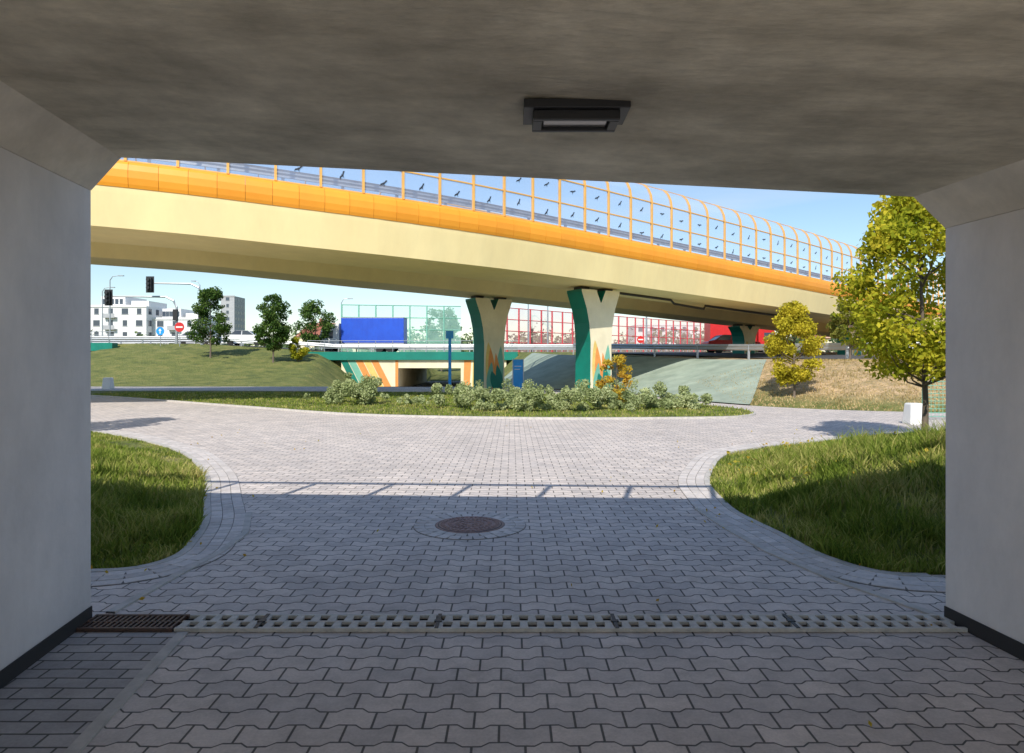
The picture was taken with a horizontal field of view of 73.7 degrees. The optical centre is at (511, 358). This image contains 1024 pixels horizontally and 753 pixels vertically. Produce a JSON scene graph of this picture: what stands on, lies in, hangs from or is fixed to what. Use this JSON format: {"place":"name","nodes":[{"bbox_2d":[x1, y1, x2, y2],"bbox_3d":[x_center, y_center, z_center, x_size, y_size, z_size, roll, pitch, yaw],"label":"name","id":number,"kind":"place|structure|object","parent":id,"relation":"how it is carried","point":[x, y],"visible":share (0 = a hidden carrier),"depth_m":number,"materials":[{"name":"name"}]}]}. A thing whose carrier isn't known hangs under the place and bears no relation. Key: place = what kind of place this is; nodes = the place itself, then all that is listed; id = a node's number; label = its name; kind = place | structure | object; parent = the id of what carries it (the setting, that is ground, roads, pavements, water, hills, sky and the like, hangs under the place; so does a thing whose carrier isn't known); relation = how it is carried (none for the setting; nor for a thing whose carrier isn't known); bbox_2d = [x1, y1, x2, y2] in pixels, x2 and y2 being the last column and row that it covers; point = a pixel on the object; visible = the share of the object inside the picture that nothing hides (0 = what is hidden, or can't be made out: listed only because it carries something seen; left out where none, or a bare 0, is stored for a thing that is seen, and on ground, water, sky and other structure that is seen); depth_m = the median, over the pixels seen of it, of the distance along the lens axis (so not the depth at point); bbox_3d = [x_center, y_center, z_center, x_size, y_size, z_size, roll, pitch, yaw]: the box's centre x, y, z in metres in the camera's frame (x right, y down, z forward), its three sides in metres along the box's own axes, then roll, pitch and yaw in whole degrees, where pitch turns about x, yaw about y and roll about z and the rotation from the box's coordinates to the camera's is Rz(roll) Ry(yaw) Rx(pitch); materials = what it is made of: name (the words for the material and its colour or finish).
{"place":"outdoors","nodes":[
{"label":"outdoors","id":0,"kind":"place"},
{"bbox_2d":[102,378,113,388],"bbox_3d":[-21.000,1.300,35.500,0.444,0.600,0.444,0,0,0],"label":"concrete block","id":1,"kind":"object","parent":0,"point":[107,383],"depth_m":35.31,"materials":[{"name":"white paint"}]},
{"bbox_2d":[174,331,220,343],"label":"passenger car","id":2,"kind":"object","parent":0,"point":[184,334],"visible":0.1,"depth_m":71.13,"materials":[{"name":"grey metal"}]},
{"bbox_2d":[221,295,244,344],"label":"office tower","id":3,"kind":"structure","parent":0,"point":[234,309],"depth_m":300.13,"materials":[{"name":"white paint"}]},
{"bbox_2d":[226,297,243,327],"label":"windows","id":4,"kind":"structure","parent":3,"relation":"in","point":[227,298],"depth_m":301.11,"materials":[{"name":"grey glass"}]},
{"bbox_2d":[409,381,460,386],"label":"underpass path","id":5,"kind":"structure","parent":0,"point":[431,383],"depth_m":74.47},
{"bbox_2d":[91,344,945,574],"bbox_3d":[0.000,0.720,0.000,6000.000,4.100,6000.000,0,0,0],"label":"ground","id":6,"kind":"structure","parent":0,"point":[156,365],"depth_m":46.65,"materials":[{"name":"green plant"}]},
{"bbox_2d":[91,331,117,351],"bbox_3d":[-48.012,0.413,70.175,26.024,5.574,20.850,0,0,0],"label":"road underpass","id":7,"kind":"object","parent":6,"relation":"on","point":[97,346],"visible":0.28,"depth_m":59.75,"materials":[{"name":"teal paint"}]},
{"bbox_2d":[102,287,114,335],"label":"street lamp","id":8,"kind":"object","parent":6,"relation":"on","point":[102,308],"visible":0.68,"depth_m":99.94,"materials":[{"name":"metal"}]},
{"bbox_2d":[109,275,123,335],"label":"street lamp","id":9,"kind":"object","parent":6,"relation":"on","point":[110,307],"visible":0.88,"depth_m":89.95,"materials":[{"name":"metal"}]},
{"bbox_2d":[91,296,166,343],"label":"apartment building","id":10,"kind":"structure","parent":6,"relation":"on","point":[132,305],"depth_m":168.00,"materials":[{"name":"white paint"}]},
{"bbox_2d":[103,313,116,329],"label":"balconies","id":11,"kind":"structure","parent":10,"relation":"attached to","point":[105,315],"depth_m":167.00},
{"bbox_2d":[93,299,158,335],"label":"windows","id":12,"kind":"structure","parent":10,"relation":"attached to","point":[124,311],"depth_m":167.96,"materials":[{"name":"grey glass"}]},
{"bbox_2d":[104,289,177,343],"bbox_3d":[-33.329,-3.700,61.308,6.659,5.000,0.582,0,0,-1],"label":"traffic light","id":13,"kind":"object","parent":6,"relation":"on","point":[108,297],"visible":0.94,"depth_m":61.40,"materials":[{"name":"metal"}]},
{"bbox_2d":[91,430,210,571],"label":"lawn kerb","id":14,"kind":"structure","parent":6,"relation":"on","point":[203,526],"depth_m":6.52,"materials":[{"name":"concrete"}]},
{"bbox_2d":[91,430,212,568],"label":"lawn grass","id":15,"kind":"structure","parent":6,"relation":"on","point":[126,525],"depth_m":7.12,"materials":[{"name":"green plant"}]},
{"bbox_2d":[156,327,163,345],"bbox_3d":[-31.000,-1.880,60.178,0.720,1.760,0.105,0,0,0],"label":"traffic sign","id":16,"kind":"object","parent":6,"relation":"on","point":[160,331],"visible":0.93,"depth_m":60.13,"materials":[{"name":"metal"}]},
{"bbox_2d":[146,276,203,344],"bbox_3d":[-29.978,-4.250,60.607,5.158,6.100,0.582,0,0,-1],"label":"traffic light","id":17,"kind":"object","parent":6,"relation":"on","point":[150,283],"visible":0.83,"depth_m":60.72,"materials":[{"name":"metal"}]},
{"bbox_2d":[175,322,183,346],"bbox_3d":[-29.200,-2.085,59.973,0.840,2.170,0.115,0,0,0],"label":"no entry sign","id":18,"kind":"object","parent":6,"relation":"on","point":[179,327],"visible":0.95,"depth_m":59.93,"materials":[{"name":"metal"}]},
{"bbox_2d":[152,309,217,343],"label":"apartment building","id":19,"kind":"structure","parent":6,"relation":"on","point":[185,316],"depth_m":171.00,"materials":[{"name":"white paint"}]},
{"bbox_2d":[157,326,191,329],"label":"balconies","id":20,"kind":"structure","parent":19,"relation":"attached to","point":[170,327],"depth_m":170.00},
{"bbox_2d":[157,311,217,335],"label":"windows","id":21,"kind":"structure","parent":19,"relation":"attached to","point":[166,314],"depth_m":172.95,"materials":[{"name":"grey glass"}]},
{"bbox_2d":[185,286,232,357],"bbox_3d":[-24.381,-2.916,55.258,3.434,5.890,3.739,0,0,0],"label":"maple tree","id":22,"kind":"object","parent":6,"relation":"on","point":[212,294],"visible":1,"depth_m":54.73,"materials":[{"name":"green plant"}]},
{"bbox_2d":[253,324,270,347],"bbox_3d":[-22.636,-2.088,62.334,1.726,2.782,2.015,0,0,-41],"label":"maple tree","id":23,"kind":"object","parent":6,"relation":"on","point":[260,341],"visible":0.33,"depth_m":62.02,"materials":[{"name":"green plant"}]},
{"bbox_2d":[252,293,291,362],"bbox_3d":[-18.978,-2.380,53.899,3.090,5.615,3.440,0,0,0],"label":"maple tree","id":24,"kind":"object","parent":6,"relation":"on","point":[275,315],"visible":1,"depth_m":53.51,"materials":[{"name":"green plant"}]},
{"bbox_2d":[215,344,345,351],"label":"elevated road","id":25,"kind":"structure","parent":6,"relation":"on","point":[286,348],"depth_m":67.48,"materials":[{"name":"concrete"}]},
{"bbox_2d":[221,330,266,345],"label":"passenger car","id":26,"kind":"object","parent":25,"relation":"on","point":[246,334],"visible":0.48,"depth_m":66.13,"materials":[{"name":"white paint"}]},
{"bbox_2d":[319,317,406,351],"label":"box truck","id":27,"kind":"object","parent":25,"relation":"on","point":[368,330],"visible":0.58,"depth_m":68.00,"materials":[{"name":"blue paint"}]},
{"bbox_2d":[92,336,829,351],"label":"road guard rail","id":28,"kind":"object","parent":25,"relation":"on","point":[171,339],"visible":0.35,"depth_m":62.98,"materials":[{"name":"metal"}]},
{"bbox_2d":[704,323,775,351],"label":"box truck","id":29,"kind":"object","parent":25,"relation":"on","point":[711,331],"visible":0.14,"depth_m":74.03,"materials":[{"name":"red paint"}]},
{"bbox_2d":[288,336,310,361],"bbox_3d":[-17.251,-0.750,54.987,1.663,2.201,2.061,0,0,0],"label":"bush","id":30,"kind":"object","parent":6,"relation":"on","point":[294,354],"visible":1,"depth_m":54.80,"materials":[{"name":"yellow plant"}]},
{"bbox_2d":[292,299,337,349],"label":"maple tree","id":31,"kind":"object","parent":6,"relation":"on","point":[309,309],"visible":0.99,"depth_m":65.39,"materials":[{"name":"green plant"}]},
{"bbox_2d":[341,304,473,351],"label":"green noise barrier","id":32,"kind":"object","parent":6,"relation":"on","point":[443,330],"visible":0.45,"depth_m":80.19,"materials":[{"name":"green plastic"}]},
{"bbox_2d":[307,341,517,386],"bbox_3d":[-8.762,0.813,70.175,18.524,4.774,20.850,0,0,0],"label":"road underpass","id":33,"kind":"object","parent":6,"relation":"on","point":[399,369],"visible":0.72,"depth_m":59.98,"materials":[{"name":"beige paint"}]},
{"bbox_2d":[422,307,462,370],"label":"maple tree","id":34,"kind":"object","parent":6,"relation":"on","point":[453,324],"visible":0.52,"depth_m":92.03,"materials":[{"name":"green plant"}]},
{"bbox_2d":[91,323,868,351],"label":"distant trees","id":35,"kind":"object","parent":6,"relation":"on","point":[537,338],"visible":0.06,"depth_m":135.25,"materials":[{"name":"green plant"}]},
{"bbox_2d":[465,296,511,388],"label":"viaduct pier","id":36,"kind":"structure","parent":6,"relation":"on","point":[488,316],"depth_m":35.65,"materials":[{"name":"beige paint"}]},
{"bbox_2d":[90,158,945,340],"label":"road viaduct","id":37,"kind":"object","parent":6,"relation":"on","point":[148,214],"visible":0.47,"depth_m":26.35,"materials":[{"name":"beige concrete"}]},
{"bbox_2d":[527,304,528,351],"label":"street lamp","id":38,"kind":"object","parent":6,"relation":"on","point":[528,328],"visible":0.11,"depth_m":83.93,"materials":[{"name":"metal"}]},
{"bbox_2d":[547,306,548,351],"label":"street lamp","id":39,"kind":"object","parent":6,"relation":"on","point":[547,329],"visible":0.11,"depth_m":83.93,"materials":[{"name":"metal"}]},
{"bbox_2d":[567,287,619,389],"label":"viaduct pier","id":40,"kind":"structure","parent":6,"relation":"on","point":[593,311],"depth_m":30.90,"materials":[{"name":"beige paint"}]},
{"bbox_2d":[504,308,703,351],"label":"red noise barrier","id":41,"kind":"object","parent":6,"relation":"on","point":[618,335],"visible":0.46,"depth_m":97.67,"materials":[{"name":"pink metal"}]},
{"bbox_2d":[637,336,643,351],"bbox_3d":[11.600,-1.265,61.573,0.660,1.530,0.115,0,0,0],"label":"no entry sign","id":42,"kind":"object","parent":6,"relation":"on","point":[640,339],"visible":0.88,"depth_m":61.53,"materials":[{"name":"metal"}]},
{"bbox_2d":[645,317,647,351],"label":"street lamp","id":43,"kind":"object","parent":6,"relation":"on","point":[646,342],"visible":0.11,"depth_m":65.92,"materials":[{"name":"metal"}]},
{"bbox_2d":[728,324,759,353],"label":"viaduct pier","id":44,"kind":"structure","parent":6,"relation":"on","point":[742,334],"depth_m":50.47,"materials":[{"name":"beige paint"}]},
{"bbox_2d":[573,342,917,358],"bbox_3d":[19.361,-0.475,33.493,43.558,1.250,10.007,0,0,35],"label":"road guard rail","id":45,"kind":"object","parent":6,"relation":"on","point":[826,346],"visible":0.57,"depth_m":38.55,"materials":[{"name":"metal"}]},
{"bbox_2d":[762,300,827,397],"bbox_3d":[9.755,-0.290,23.658,1.953,3.479,1.854,0,0,-26],"label":"linden tree","id":46,"kind":"object","parent":6,"relation":"on","point":[788,322],"visible":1,"depth_m":23.34,"materials":[{"name":"yellow plant"}]},
{"bbox_2d":[704,429,937,576],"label":"lawn kerb","id":47,"kind":"structure","parent":6,"relation":"on","point":[718,497],"depth_m":6.40,"materials":[{"name":"concrete"}]},
{"bbox_2d":[698,359,945,411],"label":"dry grass","id":48,"kind":"structure","parent":6,"relation":"on","point":[832,390],"depth_m":23.59,"materials":[{"name":"beige plant"}]},
{"bbox_2d":[707,415,945,574],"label":"lawn grass","id":49,"kind":"structure","parent":6,"relation":"on","point":[834,532],"depth_m":6.79,"materials":[{"name":"green plant"}]},
{"bbox_2d":[727,430,928,481],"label":"fallen leaves","id":50,"kind":"object","parent":6,"relation":"on","point":[735,461],"visible":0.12,"depth_m":9.98,"materials":[{"name":"plant"}]},
{"bbox_2d":[804,337,864,351],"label":"walls","id":51,"kind":"structure","parent":6,"relation":"on","point":[828,338],"depth_m":150.00,"materials":[{"name":"beige paint"}]},
{"bbox_2d":[826,301,865,358],"bbox_3d":[14.703,-1.173,29.541,1.929,2.750,1.974,0,0,0],"label":"linden tree","id":52,"kind":"object","parent":6,"relation":"on","point":[836,333],"visible":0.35,"depth_m":29.52,"materials":[{"name":"green plant"}]},
{"bbox_2d":[836,324,861,354],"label":"viaduct pier","id":53,"kind":"structure","parent":6,"relation":"on","point":[840,352],"depth_m":48.19,"materials":[{"name":"beige paint"}]},
{"bbox_2d":[830,195,945,429],"bbox_3d":[7.203,-0.754,12.058,2.920,4.738,2.886,0,0,0],"label":"linden tree","id":54,"kind":"object","parent":6,"relation":"on","point":[901,223],"visible":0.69,"depth_m":11.69,"materials":[{"name":"yellow plant"}]},
{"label":"walls","id":55,"kind":"object","parent":6,"relation":"on","visible":0},
{"bbox_2d":[296,318,335,336],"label":"roof","id":56,"kind":"structure","parent":55,"relation":"on","point":[318,332],"depth_m":151.91,"materials":[{"name":"tile"}]},
{"bbox_2d":[91,158,945,351],"label":"sky","id":57,"kind":"structure","parent":0,"point":[841,217],"materials":[{"name":"blue"}]},
{"bbox_2d":[76,387,1023,752],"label":"paved plaza","id":58,"kind":"structure","parent":0,"point":[328,499],"depth_m":4.33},
{"bbox_2d":[0,633,175,752],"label":"side paving strip","id":59,"kind":"object","parent":58,"relation":"on","point":[59,698],"visible":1,"depth_m":3.28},
{"bbox_2d":[63,631,188,752],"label":"flush kerb","id":60,"kind":"structure","parent":58,"relation":"on","point":[87,735],"depth_m":3.17,"materials":[{"name":"concrete"}]},
{"bbox_2d":[91,429,244,585],"bbox_3d":[-5.378,1.589,10.286,1.831,0.022,12.134,0,0,-30],"label":"sett border","id":61,"kind":"object","parent":58,"relation":"on","point":[223,493],"visible":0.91,"depth_m":6.57,"materials":[{"name":"stone"}]},
{"bbox_2d":[91,455,245,586],"bbox_3d":[-5.377,1.592,10.284,1.843,0.016,12.147,0,0,-30],"label":"border bedding","id":62,"kind":"object","parent":58,"relation":"on","point":[198,540],"visible":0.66,"depth_m":5.57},
{"bbox_2d":[91,391,752,416],"bbox_3d":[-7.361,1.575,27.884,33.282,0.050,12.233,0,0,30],"label":"grass island","id":63,"kind":"structure","parent":58,"relation":"on","point":[469,410],"depth_m":21.54,"materials":[{"name":"green plant"}]},
{"bbox_2d":[303,372,377,403],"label":"silver shrubs","id":64,"kind":"object","parent":63,"relation":"on","point":[330,397],"visible":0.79,"depth_m":22.87,"materials":[{"name":"green plant"}]},
{"bbox_2d":[340,376,412,404],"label":"silver shrubs","id":65,"kind":"object","parent":63,"relation":"on","point":[368,393],"visible":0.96,"depth_m":22.49,"materials":[{"name":"green plant"}]},
{"bbox_2d":[404,383,490,406],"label":"silver shrubs","id":66,"kind":"object","parent":63,"relation":"on","point":[463,395],"visible":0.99,"depth_m":21.12,"materials":[{"name":"green plant"}]},
{"bbox_2d":[461,378,638,401],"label":"silver shrubs","id":67,"kind":"object","parent":63,"relation":"on","point":[550,391],"visible":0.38,"depth_m":24.69,"materials":[{"name":"green plant"}]},
{"bbox_2d":[471,387,635,411],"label":"silver shrubs","id":68,"kind":"object","parent":63,"relation":"on","point":[575,394],"visible":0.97,"depth_m":20.05,"materials":[{"name":"green plant"}]},
{"bbox_2d":[595,354,632,402],"bbox_3d":[3.295,0.757,22.153,1.254,1.810,1.071,0,0,0],"label":"autumn shrub","id":69,"kind":"object","parent":63,"relation":"on","point":[619,360],"visible":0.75,"depth_m":22.01,"materials":[{"name":"yellow plant"}]},
{"bbox_2d":[599,381,712,409],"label":"silver shrubs","id":70,"kind":"object","parent":63,"relation":"on","point":[667,401],"visible":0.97,"depth_m":20.97,"materials":[{"name":"green plant"}]},
{"bbox_2d":[91,390,755,419],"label":"island kerb","id":71,"kind":"structure","parent":58,"relation":"on","point":[565,418],"depth_m":18.55,"materials":[{"name":"concrete"}]},
{"bbox_2d":[446,331,452,384],"bbox_3d":[-2.990,0.140,32.800,0.360,2.920,0.160,0,0,0],"label":"blue marker post","id":72,"kind":"object","parent":58,"relation":"on","point":[449,335],"visible":0.81,"depth_m":32.80,"materials":[{"name":"blue metal"}]},
{"bbox_2d":[413,512,525,539],"bbox_3d":[-0.400,1.583,6.500,1.070,0.034,1.070,0,0,0],"label":"manhole cover","id":73,"kind":"object","parent":58,"relation":"on","point":[469,526],"visible":1,"depth_m":6.42,"materials":[{"name":"metal"}]},
{"bbox_2d":[91,425,931,726],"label":"paving leaf litter","id":74,"kind":"object","parent":58,"relation":"on","point":[431,481],"visible":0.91,"depth_m":5.84,"materials":[{"name":"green plant"}]},
{"bbox_2d":[0,0,1023,688],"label":"concrete underpass","id":75,"kind":"object","parent":58,"relation":"on","point":[920,102],"visible":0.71,"depth_m":3.28,"materials":[{"name":"grey concrete"}]},
{"bbox_2d":[523,98,630,131],"bbox_3d":[0.275,-1.054,2.980,0.450,0.080,0.220,0,0,0],"label":"ceiling light fixture","id":76,"kind":"object","parent":75,"relation":"attached to","point":[567,115],"visible":1,"depth_m":2.90,"materials":[{"name":"plastic"}]},
{"bbox_2d":[512,358,523,388],"bbox_3d":[0.300,0.800,33.620,0.560,1.600,0.080,0,0,0],"label":"information sign","id":77,"kind":"object","parent":58,"relation":"on","point":[517,372],"visible":0.84,"depth_m":33.60,"materials":[{"name":"metal"}]},
{"bbox_2d":[106,508,939,613],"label":"flush kerb","id":78,"kind":"structure","parent":58,"relation":"on","point":[175,575],"depth_m":5.05,"materials":[{"name":"concrete"}]},
{"bbox_2d":[173,618,942,631],"bbox_3d":[0.040,1.593,4.065,5.200,0.014,0.200,0,0,0],"label":"drain channel","id":79,"kind":"object","parent":58,"relation":"on","point":[545,625],"visible":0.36,"depth_m":4.05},
{"bbox_2d":[76,614,967,631],"bbox_3d":[0.060,1.572,4.066,5.200,0.026,0.222,0,0,0],"label":"drain grate","id":80,"kind":"object","parent":79,"relation":"on","point":[181,623],"visible":0.99,"depth_m":4.06,"materials":[{"name":"metal"}]},
{"bbox_2d":[678,428,945,591],"bbox_3d":[4.934,1.589,10.905,3.489,0.022,12.956,0,0,32],"label":"sett border","id":81,"kind":"object","parent":58,"relation":"on","point":[770,540],"visible":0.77,"depth_m":6.09,"materials":[{"name":"stone"}]},
{"bbox_2d":[678,455,945,592],"bbox_3d":[4.934,1.592,10.903,3.504,0.016,12.972,0,0,32],"label":"border bedding","id":82,"kind":"object","parent":58,"relation":"on","point":[869,584],"visible":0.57,"depth_m":4.83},
{"bbox_2d":[928,377,945,416],"bbox_3d":[14.350,0.950,17.475,7.574,1.300,0.062,0,0,2],"label":"green fence","id":83,"kind":"object","parent":58,"relation":"on","point":[937,397],"visible":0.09,"depth_m":17.58,"materials":[{"name":"metal"}]},
{"bbox_2d":[504,353,766,403],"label":"paved embankment slope","id":84,"kind":"structure","parent":0,"point":[554,371],"depth_m":33.15,"materials":[{"name":"green paint"}]},
{"bbox_2d":[628,324,699,351],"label":"walls","id":85,"kind":"structure","parent":0,"point":[632,332],"depth_m":210.00,"materials":[{"name":"white paint"}]},
{"bbox_2d":[638,331,689,351],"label":"balconies","id":86,"kind":"structure","parent":85,"relation":"attached to","point":[664,331],"depth_m":209.00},
{"bbox_2d":[638,327,696,350],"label":"windows","id":87,"kind":"structure","parent":85,"relation":"attached to","point":[641,329],"depth_m":209.96,"materials":[{"name":"grey glass"}]},
{"bbox_2d":[612,352,878,358],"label":"slip road","id":88,"kind":"structure","parent":0,"point":[764,355],"depth_m":44.25,"materials":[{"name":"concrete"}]},
{"bbox_2d":[701,335,760,352],"bbox_3d":[17.601,-1.144,55.000,4.465,1.472,1.800,0,0,-6],"label":"passenger car","id":89,"kind":"object","parent":88,"relation":"on","point":[721,339],"visible":0.45,"depth_m":54.15,"materials":[{"name":"red paint"}]},
{"bbox_2d":[902,403,921,424],"bbox_3d":[9.720,1.340,16.500,0.394,0.520,0.394,0,0,0],"label":"concrete block","id":90,"kind":"object","parent":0,"point":[912,413],"depth_m":16.34,"materials":[{"name":"white paint"}]}
]}

